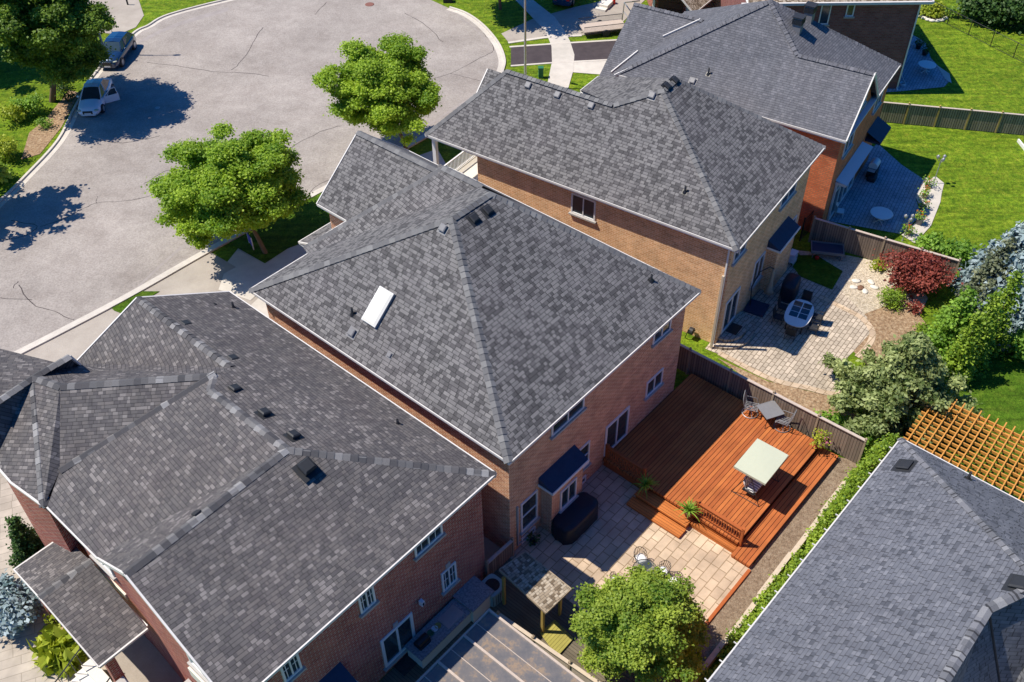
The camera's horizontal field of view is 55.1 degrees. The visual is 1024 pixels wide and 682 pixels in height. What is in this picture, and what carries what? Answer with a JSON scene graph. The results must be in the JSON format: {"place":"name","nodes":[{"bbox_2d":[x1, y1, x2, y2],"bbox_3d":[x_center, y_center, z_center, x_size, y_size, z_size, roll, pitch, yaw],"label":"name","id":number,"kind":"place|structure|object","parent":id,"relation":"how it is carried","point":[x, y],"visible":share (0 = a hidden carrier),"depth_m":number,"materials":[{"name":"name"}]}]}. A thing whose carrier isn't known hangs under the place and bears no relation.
{"place":"outdoors","nodes":[
{"label":"outdoors","id":0,"kind":"place"},
{"bbox_2d":[0,473,128,681],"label":"sidewalk","id":1,"kind":"structure","parent":0,"point":[16,662],"depth_m":42.88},
{"bbox_2d":[0,569,43,640],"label":"dwarf spruce","id":2,"kind":"object","parent":1,"relation":"on","point":[20,603],"visible":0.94,"depth_m":42.66,"materials":[{"name":"blue plant"}]},
{"bbox_2d":[4,513,44,572],"bbox_3d":[-22.236,9.023,44.983,2.251,3.398,2.213,-1,43,0],"label":"cone cedar","id":3,"kind":"object","parent":1,"relation":"on","point":[26,542],"visible":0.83,"depth_m":44.72,"materials":[{"name":"green plant"}]},
{"bbox_2d":[26,623,87,679],"bbox_3d":[-19.349,13.198,42.158,2.951,2.303,2.944,-1,43,0],"label":"hosta","id":4,"kind":"object","parent":1,"relation":"on","point":[56,648],"visible":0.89,"depth_m":41.54,"materials":[{"name":"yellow plant"}]},
{"bbox_2d":[90,0,143,33],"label":"driveway","id":5,"kind":"structure","parent":0,"point":[129,16],"depth_m":88.74,"materials":[{"name":"concrete"}]},
{"bbox_2d":[24,253,257,361],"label":"driveway","id":6,"kind":"structure","parent":0,"point":[205,273],"depth_m":59.92,"materials":[{"name":"concrete"}]},
{"bbox_2d":[115,635,183,681],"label":"garden path","id":7,"kind":"structure","parent":0,"point":[141,659],"depth_m":41.96,"materials":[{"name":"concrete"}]},
{"bbox_2d":[0,0,498,351],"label":"road","id":8,"kind":"structure","parent":0,"point":[82,234],"depth_m":74.56,"materials":[{"name":"asphalt"}]},
{"bbox_2d":[76,78,119,115],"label":"parked car","id":9,"kind":"object","parent":8,"relation":"on","point":[97,94],"visible":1,"depth_m":75.89,"materials":[{"name":"white paint"}]},
{"bbox_2d":[0,0,233,207],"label":"gutter apron","id":10,"kind":"object","parent":8,"relation":"on","point":[45,159],"visible":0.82,"depth_m":73.60,"materials":[{"name":"concrete"}]},
{"bbox_2d":[99,31,136,67],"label":"parked car","id":11,"kind":"object","parent":8,"relation":"on","point":[123,43],"visible":0.67,"depth_m":81.29,"materials":[{"name":"blue paint"}]},
{"bbox_2d":[14,8,503,352],"bbox_3d":[-16.959,-9.872,67.335,11.395,0.012,62.040,22,48,23],"label":"gutter apron","id":12,"kind":"object","parent":8,"relation":"on","point":[494,43],"visible":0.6,"depth_m":62.15,"materials":[{"name":"concrete"}]},
{"bbox_2d":[219,244,303,299],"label":"sidewalk","id":13,"kind":"structure","parent":0,"point":[241,279],"depth_m":61.28,"materials":[{"name":"concrete"}]},
{"bbox_2d":[228,150,445,316],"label":"driveway","id":14,"kind":"structure","parent":0,"point":[238,257],"depth_m":62.38,"materials":[{"name":"concrete"}]},
{"bbox_2d":[0,0,1023,681],"bbox_3d":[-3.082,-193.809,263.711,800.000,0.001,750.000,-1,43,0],"label":"grass ground","id":15,"kind":"structure","parent":0,"point":[980,174],"depth_m":73.29,"materials":[{"name":"plant"}]},
{"bbox_2d":[0,134,21,164],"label":"garden shrub","id":16,"kind":"object","parent":15,"relation":"on","point":[6,146],"visible":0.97,"depth_m":70.32,"materials":[{"name":"green plant"}]},
{"bbox_2d":[0,101,28,124],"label":"garden shrub","id":17,"kind":"object","parent":15,"relation":"on","point":[12,110],"visible":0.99,"depth_m":74.25,"materials":[{"name":"green plant"}]},
{"bbox_2d":[9,91,47,119],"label":"garden shrub","id":18,"kind":"object","parent":15,"relation":"on","point":[28,101],"visible":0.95,"depth_m":74.97,"materials":[{"name":"green plant"}]},
{"bbox_2d":[21,91,78,158],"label":"flower bed","id":19,"kind":"object","parent":15,"relation":"on","point":[38,140],"visible":0.75,"depth_m":74.00,"materials":[{"name":"soil"}]},
{"bbox_2d":[0,0,118,102],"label":"shade tree","id":20,"kind":"object","parent":15,"relation":"on","point":[55,42],"visible":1,"depth_m":70.39,"materials":[{"name":"green plant"}]},
{"bbox_2d":[0,0,224,201],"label":"kerb","id":21,"kind":"structure","parent":15,"relation":"on","point":[20,180],"depth_m":74.66,"materials":[{"name":"concrete"}]},
{"bbox_2d":[0,291,496,681],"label":"detached house","id":22,"kind":"structure","parent":15,"relation":"on","point":[223,486],"depth_m":39.10,"materials":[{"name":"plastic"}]},
{"bbox_2d":[280,654,306,681],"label":"window","id":23,"kind":"structure","parent":22,"relation":"in","point":[293,669],"depth_m":35.43,"materials":[{"name":"white paint"}]},
{"bbox_2d":[358,586,379,618],"bbox_3d":[-5.485,9.812,37.260,0.170,1.410,0.971,30,51,29],"label":"window","id":24,"kind":"structure","parent":22,"relation":"in","point":[368,601],"depth_m":37.45,"materials":[{"name":"white paint"}]},
{"bbox_2d":[380,612,415,671],"bbox_3d":[-4.706,12.408,40.836,0.170,2.510,1.992,30,51,29],"label":"patio door","id":25,"kind":"structure","parent":22,"relation":"in","point":[392,645],"depth_m":40.93,"materials":[{"name":"white paint"}]},
{"bbox_2d":[413,525,446,561],"bbox_3d":[-3.285,7.811,38.853,0.170,1.210,1.748,30,51,29],"label":"window","id":26,"kind":"structure","parent":22,"relation":"in","point":[438,535],"depth_m":39.08,"materials":[{"name":"white paint"}]},
{"bbox_2d":[441,561,460,596],"bbox_3d":[-2.653,10.012,41.839,0.170,1.760,1.070,30,51,29],"label":"window","id":27,"kind":"structure","parent":22,"relation":"in","point":[449,579],"depth_m":42.00,"materials":[{"name":"white paint"}]},
{"bbox_2d":[19,6,505,353],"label":"kerb","id":28,"kind":"structure","parent":15,"relation":"on","point":[197,257],"depth_m":61.47,"materials":[{"name":"concrete"}]},
{"bbox_2d":[230,193,329,262],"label":"grass verge","id":29,"kind":"object","parent":15,"relation":"on","point":[281,235],"depth_m":64.29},
{"bbox_2d":[141,119,312,253],"bbox_3d":[-17.568,-9.126,60.896,9.941,8.024,10.094,-23,47,-22],"label":"street tree","id":30,"kind":"object","parent":29,"relation":"on","point":[246,183],"visible":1,"depth_m":58.24,"materials":[{"name":"green plant"}]},
{"bbox_2d":[311,30,445,148],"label":"street tree","id":31,"kind":"object","parent":15,"relation":"on","point":[391,85],"visible":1,"depth_m":66.59,"materials":[{"name":"green plant"}]},
{"bbox_2d":[249,131,700,550],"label":"detached house","id":32,"kind":"structure","parent":15,"relation":"on","point":[529,355],"depth_m":44.95,"materials":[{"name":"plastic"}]},
{"bbox_2d":[519,489,540,536],"bbox_3d":[0.821,7.874,45.138,0.170,2.190,1.370,30,51,29],"label":"window","id":33,"kind":"structure","parent":32,"relation":"in","point":[529,516],"depth_m":45.22,"materials":[{"name":"white paint"}]},
{"bbox_2d":[550,398,586,440],"bbox_3d":[2.522,3.234,43.569,0.170,1.310,2.520,30,51,29],"label":"window","id":34,"kind":"structure","parent":32,"relation":"in","point":[560,426],"depth_m":43.80,"materials":[{"name":"white paint"}]},
{"bbox_2d":[558,477,578,513],"bbox_3d":[2.670,7.229,46.030,0.170,1.510,1.400,30,51,29],"label":"window","id":35,"kind":"structure","parent":32,"relation":"in","point":[568,494],"depth_m":46.10,"materials":[{"name":"white paint"}]},
{"bbox_2d":[603,405,629,456],"bbox_3d":[5.222,4.489,49.003,0.080,2.130,1.950,30,51,29],"label":"patio door","id":36,"kind":"structure","parent":32,"relation":"in","point":[617,429],"depth_m":48.96,"materials":[{"name":"white paint"}]},
{"bbox_2d":[643,368,663,401],"bbox_3d":[7.277,2.192,50.019,0.170,1.210,1.650,30,51,29],"label":"window","id":37,"kind":"structure","parent":32,"relation":"in","point":[655,383],"depth_m":50.06,"materials":[{"name":"white paint"}]},
{"bbox_2d":[425,69,825,348],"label":"detached house","id":38,"kind":"structure","parent":15,"relation":"on","point":[702,190],"depth_m":54.93,"materials":[{"name":"brick"}]},
{"bbox_2d":[568,192,596,223],"bbox_3d":[4.028,-7.558,55.774,1.800,1.460,0.170,25,49,25],"label":"window","id":39,"kind":"structure","parent":38,"relation":"in","point":[584,208],"depth_m":55.84,"materials":[{"name":"white paint"}]},
{"bbox_2d":[720,286,740,333],"bbox_3d":[12.405,-1.747,55.744,0.080,2.300,1.850,25,49,25],"label":"patio door","id":40,"kind":"structure","parent":38,"relation":"in","point":[731,306],"depth_m":55.74,"materials":[{"name":"white paint"}]},
{"bbox_2d":[647,0,715,13],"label":"detached house","id":41,"kind":"structure","parent":15,"relation":"on","point":[680,6],"depth_m":86.24,"materials":[{"name":"white paint"}]},
{"bbox_2d":[658,0,683,13],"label":"garage door","id":42,"kind":"structure","parent":41,"relation":"in","point":[676,6],"depth_m":86.54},
{"bbox_2d":[603,373,838,567],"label":"wooden deck","id":43,"kind":"structure","parent":15,"relation":"on","point":[691,436],"depth_m":48.78,"materials":[{"name":"brown wood"}]},
{"bbox_2d":[731,438,788,506],"bbox_3d":[11.820,6.359,47.147,1.676,1.998,2.245,29,51,28],"label":"canopy swing","id":44,"kind":"object","parent":43,"relation":"on","point":[759,463],"visible":1,"depth_m":46.54,"materials":[{"name":"fabric"}]},
{"bbox_2d":[754,400,784,428],"bbox_3d":[13.304,3.802,50.787,1.056,0.763,1.056,-15,45,-14],"label":"side table","id":45,"kind":"object","parent":43,"relation":"on","point":[770,409],"visible":0.92,"depth_m":50.53,"materials":[{"name":"black metal"}]},
{"bbox_2d":[599,0,900,231],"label":"detached house","id":46,"kind":"structure","parent":15,"relation":"on","point":[805,74],"depth_m":61.67,"materials":[{"name":"grey"}]},
{"bbox_2d":[661,457,856,681],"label":"gravel strip","id":47,"kind":"object","parent":15,"relation":"on","point":[781,545],"visible":0.67,"depth_m":45.67,"materials":[{"name":"gravel"}]},
{"bbox_2d":[704,569,750,624],"bbox_3d":[8.712,12.229,43.182,0.150,0.140,6.600,30,51,29],"label":"landscape edging","id":48,"kind":"object","parent":47,"relation":"on","point":[728,595],"visible":0.64,"depth_m":43.92,"materials":[{"name":"brown wood"}]},
{"bbox_2d":[690,476,848,681],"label":"retaining wall","id":49,"kind":"structure","parent":15,"relation":"on","point":[711,658],"depth_m":44.26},
{"bbox_2d":[701,498,838,681],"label":"planting bed","id":50,"kind":"object","parent":15,"relation":"on","point":[716,662],"depth_m":43.52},
{"bbox_2d":[696,510,835,681],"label":"ground cover","id":51,"kind":"object","parent":50,"relation":"on","point":[795,562],"visible":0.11,"depth_m":43.47,"materials":[{"name":"green plant"}]},
{"bbox_2d":[817,499,847,533],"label":"hedge cedar","id":52,"kind":"object","parent":50,"relation":"on","point":[838,509],"visible":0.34,"depth_m":46.01,"materials":[{"name":"green plant"}]},
{"bbox_2d":[832,471,869,502],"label":"hedge cedar","id":53,"kind":"object","parent":50,"relation":"on","point":[860,479],"visible":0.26,"depth_m":46.30,"materials":[{"name":"green plant"}]},
{"bbox_2d":[840,451,879,486],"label":"hedge cedar","id":54,"kind":"object","parent":50,"relation":"on","point":[872,460],"visible":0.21,"depth_m":46.57,"materials":[{"name":"green plant"}]},
{"bbox_2d":[845,439,893,476],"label":"hedge cedar","id":55,"kind":"object","parent":50,"relation":"on","point":[883,448],"visible":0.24,"depth_m":46.93,"materials":[{"name":"green plant"}]},
{"bbox_2d":[677,343,867,463],"bbox_3d":[12.569,2.735,51.874,12.821,2.040,0.160,30,51,29],"label":"wooden fence","id":56,"kind":"object","parent":15,"relation":"on","point":[848,444],"visible":0.63,"depth_m":51.03,"materials":[{"name":"brown wood"}]},
{"bbox_2d":[717,351,851,395],"bbox_3d":[15.188,2.018,54.056,8.070,0.045,1.336,16,46,17],"label":"patio edging","id":57,"kind":"object","parent":15,"relation":"on","point":[766,376],"visible":0.77,"depth_m":53.93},
{"bbox_2d":[718,358,868,435],"bbox_3d":[15.229,2.755,53.267,9.096,0.001,1.959,29,51,28],"label":"mulch bed","id":58,"kind":"object","parent":15,"relation":"on","point":[809,400],"visible":0.43,"depth_m":53.06,"materials":[{"name":"wood"}]},
{"bbox_2d":[813,408,850,425],"bbox_3d":[16.689,4.234,51.314,2.349,1.127,1.819,24,49,24],"label":"shrub","id":59,"kind":"object","parent":58,"relation":"on","point":[839,419],"visible":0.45,"depth_m":51.19,"materials":[{"name":"green plant"}]},
{"bbox_2d":[790,255,842,288],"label":"grass verge","id":60,"kind":"object","parent":15,"relation":"on","point":[822,272],"depth_m":60.77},
{"bbox_2d":[715,0,934,90],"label":"detached house","id":61,"kind":"structure","parent":15,"relation":"on","point":[885,27],"depth_m":73.37,"materials":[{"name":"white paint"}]},
{"bbox_2d":[819,295,875,357],"bbox_3d":[19.863,-0.980,57.180,2.064,0.045,5.563,-7,43,-7],"label":"patio edging","id":62,"kind":"object","parent":15,"relation":"on","point":[872,332],"visible":0.94,"depth_m":57.31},
{"bbox_2d":[798,250,927,314],"bbox_3d":[21.907,-2.756,59.047,5.734,0.001,10.463,-9,44,-9],"label":"pebble bed","id":63,"kind":"object","parent":15,"relation":"on","point":[851,267],"visible":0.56,"depth_m":60.04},
{"bbox_2d":[811,240,844,260],"bbox_3d":[19.773,-5.622,61.694,2.000,0.660,1.100,7,44,9],"label":"game table","id":64,"kind":"object","parent":63,"relation":"on","point":[827,248],"visible":1,"depth_m":61.50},
{"bbox_2d":[873,247,963,298],"bbox_3d":[23.913,-3.861,58.504,5.456,3.075,3.745,16,46,17],"label":"japanese maple","id":65,"kind":"object","parent":63,"relation":"on","point":[915,272],"visible":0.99,"depth_m":57.70,"materials":[{"name":"red plant"}]},
{"bbox_2d":[704,437,1023,681],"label":"detached house","id":66,"kind":"structure","parent":15,"relation":"on","point":[910,568],"depth_m":34.16,"materials":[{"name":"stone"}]},
{"bbox_2d":[808,216,960,284],"bbox_3d":[22.859,-5.658,60.669,8.926,2.040,0.160,21,47,22],"label":"wooden fence","id":67,"kind":"object","parent":15,"relation":"on","point":[860,243],"visible":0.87,"depth_m":61.13,"materials":[{"name":"brown wood"}]},
{"bbox_2d":[854,298,928,358],"bbox_3d":[21.828,-0.394,56.517,5.078,0.001,6.300,-1,43,0],"label":"mulch bed","id":68,"kind":"object","parent":15,"relation":"on","point":[886,323],"visible":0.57,"depth_m":57.17,"materials":[{"name":"wood"}]},
{"bbox_2d":[876,285,906,314],"bbox_3d":[22.515,-2.675,58.100,1.858,1.412,2.166,14,45,16],"label":"boxwood shrub","id":69,"kind":"object","parent":68,"relation":"on","point":[891,296],"visible":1,"depth_m":57.75,"materials":[{"name":"green plant"}]},
{"bbox_2d":[818,330,984,450],"bbox_3d":[20.272,1.726,49.911,8.268,6.215,7.807,-1,43,0],"label":"leafy tree","id":70,"kind":"object","parent":15,"relation":"on","point":[899,387],"visible":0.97,"depth_m":49.05,"materials":[{"name":"green plant"}]},
{"bbox_2d":[902,177,943,242],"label":"gravel bed","id":71,"kind":"object","parent":15,"relation":"on","point":[934,196],"visible":0.75,"depth_m":65.56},
{"bbox_2d":[913,228,947,254],"bbox_3d":[26.514,-6.226,61.828,2.415,1.769,2.138,-1,43,0],"label":"leafy shrub","id":72,"kind":"object","parent":15,"relation":"on","point":[929,241],"visible":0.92,"depth_m":61.59,"materials":[{"name":"green plant"}]},
{"bbox_2d":[920,283,981,364],"bbox_3d":[24.218,-0.896,53.710,3.956,5.329,3.582,-1,43,0],"label":"leafy tree","id":73,"kind":"object","parent":15,"relation":"on","point":[949,324],"visible":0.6,"depth_m":53.31,"materials":[{"name":"green plant"}]},
{"bbox_2d":[880,101,1023,134],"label":"wooden fence","id":74,"kind":"object","parent":15,"relation":"on","point":[958,118],"visible":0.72,"depth_m":72.17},
{"bbox_2d":[938,236,976,266],"bbox_3d":[27.707,-5.520,60.941,2.277,1.738,2.578,27,50,27],"label":"leafy shrub","id":75,"kind":"object","parent":15,"relation":"on","point":[956,249],"visible":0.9,"depth_m":60.63,"materials":[{"name":"green plant"}]},
{"bbox_2d":[903,395,1023,498],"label":"cedar pergola","id":76,"kind":"object","parent":15,"relation":"on","point":[1020,465],"visible":0.45,"depth_m":47.08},
{"bbox_2d":[953,0,1011,26],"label":"hedge bush","id":77,"kind":"object","parent":15,"relation":"on","point":[976,8],"visible":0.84,"depth_m":84.12,"materials":[{"name":"green plant"}]},
{"bbox_2d":[950,234,1017,312],"bbox_3d":[27.912,-3.800,56.621,4.413,5.574,4.097,-1,43,0],"label":"juniper tree","id":78,"kind":"object","parent":15,"relation":"on","point":[993,263],"visible":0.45,"depth_m":56.05,"materials":[{"name":"green plant"}]},
{"bbox_2d":[947,222,1023,335],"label":"blue spruce","id":79,"kind":"object","parent":15,"relation":"on","point":[1017,233],"visible":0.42,"depth_m":55.73,"materials":[{"name":"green plant"}]},
{"bbox_2d":[978,0,1023,29],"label":"hedge bush","id":80,"kind":"object","parent":15,"relation":"on","point":[1006,18],"visible":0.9,"depth_m":83.22,"materials":[{"name":"green plant"}]},
{"bbox_2d":[379,559,662,681],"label":"garden deck floor","id":81,"kind":"structure","parent":0,"point":[521,609],"depth_m":43.15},
{"bbox_2d":[393,653,416,675],"bbox_3d":[-4.208,13.517,42.083,0.700,0.020,1.800,31,52,29],"label":"door mat","id":82,"kind":"object","parent":81,"relation":"on","point":[405,664],"depth_m":41.80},
{"bbox_2d":[404,576,494,667],"bbox_3d":[-2.699,12.258,42.715,1.256,1.000,4.450,30,51,29],"label":"outdoor kitchen","id":83,"kind":"object","parent":81,"relation":"on","point":[468,603],"visible":0.99,"depth_m":42.57,"materials":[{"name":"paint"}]},
{"bbox_2d":[482,573,501,606],"bbox_3d":[-0.870,11.159,43.934,0.978,0.897,0.978,31,52,29],"label":"air conditioner","id":84,"kind":"object","parent":81,"relation":"on","point":[493,581],"visible":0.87,"depth_m":43.68,"materials":[{"name":"paint"}]},
{"bbox_2d":[416,608,583,681],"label":"glazed pergola","id":85,"kind":"object","parent":81,"relation":"on","point":[489,645],"visible":1,"depth_m":39.42,"materials":[{"name":"glass"}]},
{"bbox_2d":[485,537,514,576],"bbox_3d":[-0.544,9.918,44.857,0.160,1.440,1.821,32,52,30],"label":"wooden fence","id":86,"kind":"object","parent":81,"relation":"on","point":[499,558],"visible":0.93,"depth_m":44.81,"materials":[{"name":"brown wood"}]},
{"bbox_2d":[499,552,571,632],"bbox_3d":[0.947,11.062,42.943,2.937,2.350,1.689,30,51,29],"label":"lean to shelter","id":87,"kind":"object","parent":81,"relation":"on","point":[542,588],"visible":1,"depth_m":42.21,"materials":[{"name":"beige"}]},
{"bbox_2d":[496,611,599,681],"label":"wooden fence","id":88,"kind":"object","parent":81,"relation":"on","point":[580,673],"visible":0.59,"depth_m":40.42,"materials":[{"name":"brown wood"}]},
{"bbox_2d":[540,620,572,653],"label":"yellow deck floor","id":89,"kind":"structure","parent":81,"relation":"on","point":[557,636],"depth_m":42.59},
{"bbox_2d":[568,562,711,681],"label":"pear tree","id":90,"kind":"object","parent":81,"relation":"on","point":[645,625],"visible":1,"depth_m":38.16,"materials":[{"name":"green plant"}]},
{"bbox_2d":[516,0,573,87],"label":"sidewalk","id":91,"kind":"structure","parent":0,"point":[560,74],"depth_m":83.10,"materials":[{"name":"concrete"}]},
{"bbox_2d":[511,41,615,64],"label":"driveway","id":92,"kind":"structure","parent":0,"point":[581,51],"depth_m":82.17,"materials":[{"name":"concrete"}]},
{"bbox_2d":[501,0,643,41],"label":"driveway","id":93,"kind":"structure","parent":0,"point":[567,19],"depth_m":86.73,"materials":[{"name":"concrete"}]},
{"bbox_2d":[578,0,639,36],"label":"utility trailer","id":94,"kind":"object","parent":93,"relation":"on","point":[606,26],"visible":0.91,"depth_m":84.52,"materials":[{"name":"white metal"}]},
{"bbox_2d":[573,61,605,73],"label":"driveway","id":95,"kind":"structure","parent":0,"point":[592,67],"depth_m":80.26,"materials":[{"name":"concrete"}]},
{"bbox_2d":[511,465,752,622],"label":"paver patio","id":96,"kind":"structure","parent":0,"point":[613,537],"depth_m":45.87,"materials":[{"name":"stone"}]},
{"bbox_2d":[552,492,597,544],"bbox_3d":[3.006,8.379,46.618,1.298,1.200,2.600,31,52,29],"label":"covered barbecue","id":97,"kind":"object","parent":96,"relation":"on","point":[574,520],"visible":1,"depth_m":46.10,"materials":[{"name":"fabric"}]},
{"bbox_2d":[705,262,868,391],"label":"paver patio","id":98,"kind":"structure","parent":0,"point":[769,348],"depth_m":56.19,"materials":[{"name":"stone"}]},
{"bbox_2d":[713,312,753,349],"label":"patio steps","id":99,"kind":"structure","parent":98,"relation":"on","point":[738,332],"depth_m":56.19,"materials":[{"name":"grey stone"}]},
{"bbox_2d":[743,266,774,317],"bbox_3d":[14.681,-3.101,57.641,1.200,2.634,2.000,21,47,21],"label":"folded umbrella","id":100,"kind":"object","parent":98,"relation":"on","point":[756,307],"visible":1,"depth_m":58.05,"materials":[{"name":"black metal"}]},
{"bbox_2d":[778,273,800,303],"bbox_3d":[16.633,-3.205,58.695,0.934,1.300,1.567,21,47,21],"label":"covered barbecue","id":101,"kind":"object","parent":98,"relation":"on","point":[790,286],"visible":0.95,"depth_m":58.23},
{"bbox_2d":[784,299,813,333],"bbox_3d":[16.641,-1.363,57.132,1.500,0.745,2.500,19,47,20],"label":"oval dining table","id":102,"kind":"object","parent":98,"relation":"on","point":[799,312],"visible":1,"depth_m":56.83,"materials":[{"name":"white paint"}]},
{"bbox_2d":[829,144,922,233],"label":"paver patio","id":103,"kind":"structure","parent":0,"point":[895,185],"depth_m":66.48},
{"bbox_2d":[870,206,892,224],"bbox_3d":[24.076,-8.075,64.184,1.440,0.740,1.440,-11,44,-11],"label":"round table","id":104,"kind":"object","parent":103,"relation":"on","point":[879,213],"visible":1,"depth_m":63.96,"materials":[{"name":"white paint"}]},
{"bbox_2d":[886,35,948,91],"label":"paver patio","id":105,"kind":"structure","parent":0,"point":[914,77],"depth_m":78.74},
{"bbox_2d":[919,351,1023,501],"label":"back lawn","id":106,"kind":"structure","parent":0,"point":[998,391],"depth_m":52.37,"materials":[{"name":"plant"}]},
{"bbox_2d":[941,309,989,388],"bbox_3d":[24.018,0.298,52.275,2.204,5.046,2.473,-1,43,0],"label":"cedar tree","id":107,"kind":"object","parent":106,"relation":"on","point":[958,360],"visible":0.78,"depth_m":52.08,"materials":[{"name":"green plant"}]},
{"bbox_2d":[969,287,1005,377],"bbox_3d":[25.354,-0.564,52.925,2.342,5.462,2.174,10,44,11],"label":"cedar tree","id":108,"kind":"object","parent":106,"relation":"on","point":[991,308],"visible":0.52,"depth_m":52.48,"materials":[{"name":"green plant"}]},
{"bbox_2d":[981,269,1023,359],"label":"cedar tree","id":109,"kind":"object","parent":106,"relation":"on","point":[1002,327],"visible":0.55,"depth_m":53.36,"materials":[{"name":"green plant"}]},
{"bbox_2d":[1004,323,1023,361],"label":"leafy shrub","id":110,"kind":"object","parent":106,"relation":"on","point":[1017,347],"visible":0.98,"depth_m":54.17,"materials":[{"name":"green plant"}]},
{"label":"flower bed","id":111,"kind":"structure","parent":0,"visible":0},
{"bbox_2d":[919,0,947,18],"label":"grassy plant","id":112,"kind":"object","parent":111,"relation":"on","point":[928,9],"visible":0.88,"depth_m":85.62,"materials":[{"name":"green plant"}]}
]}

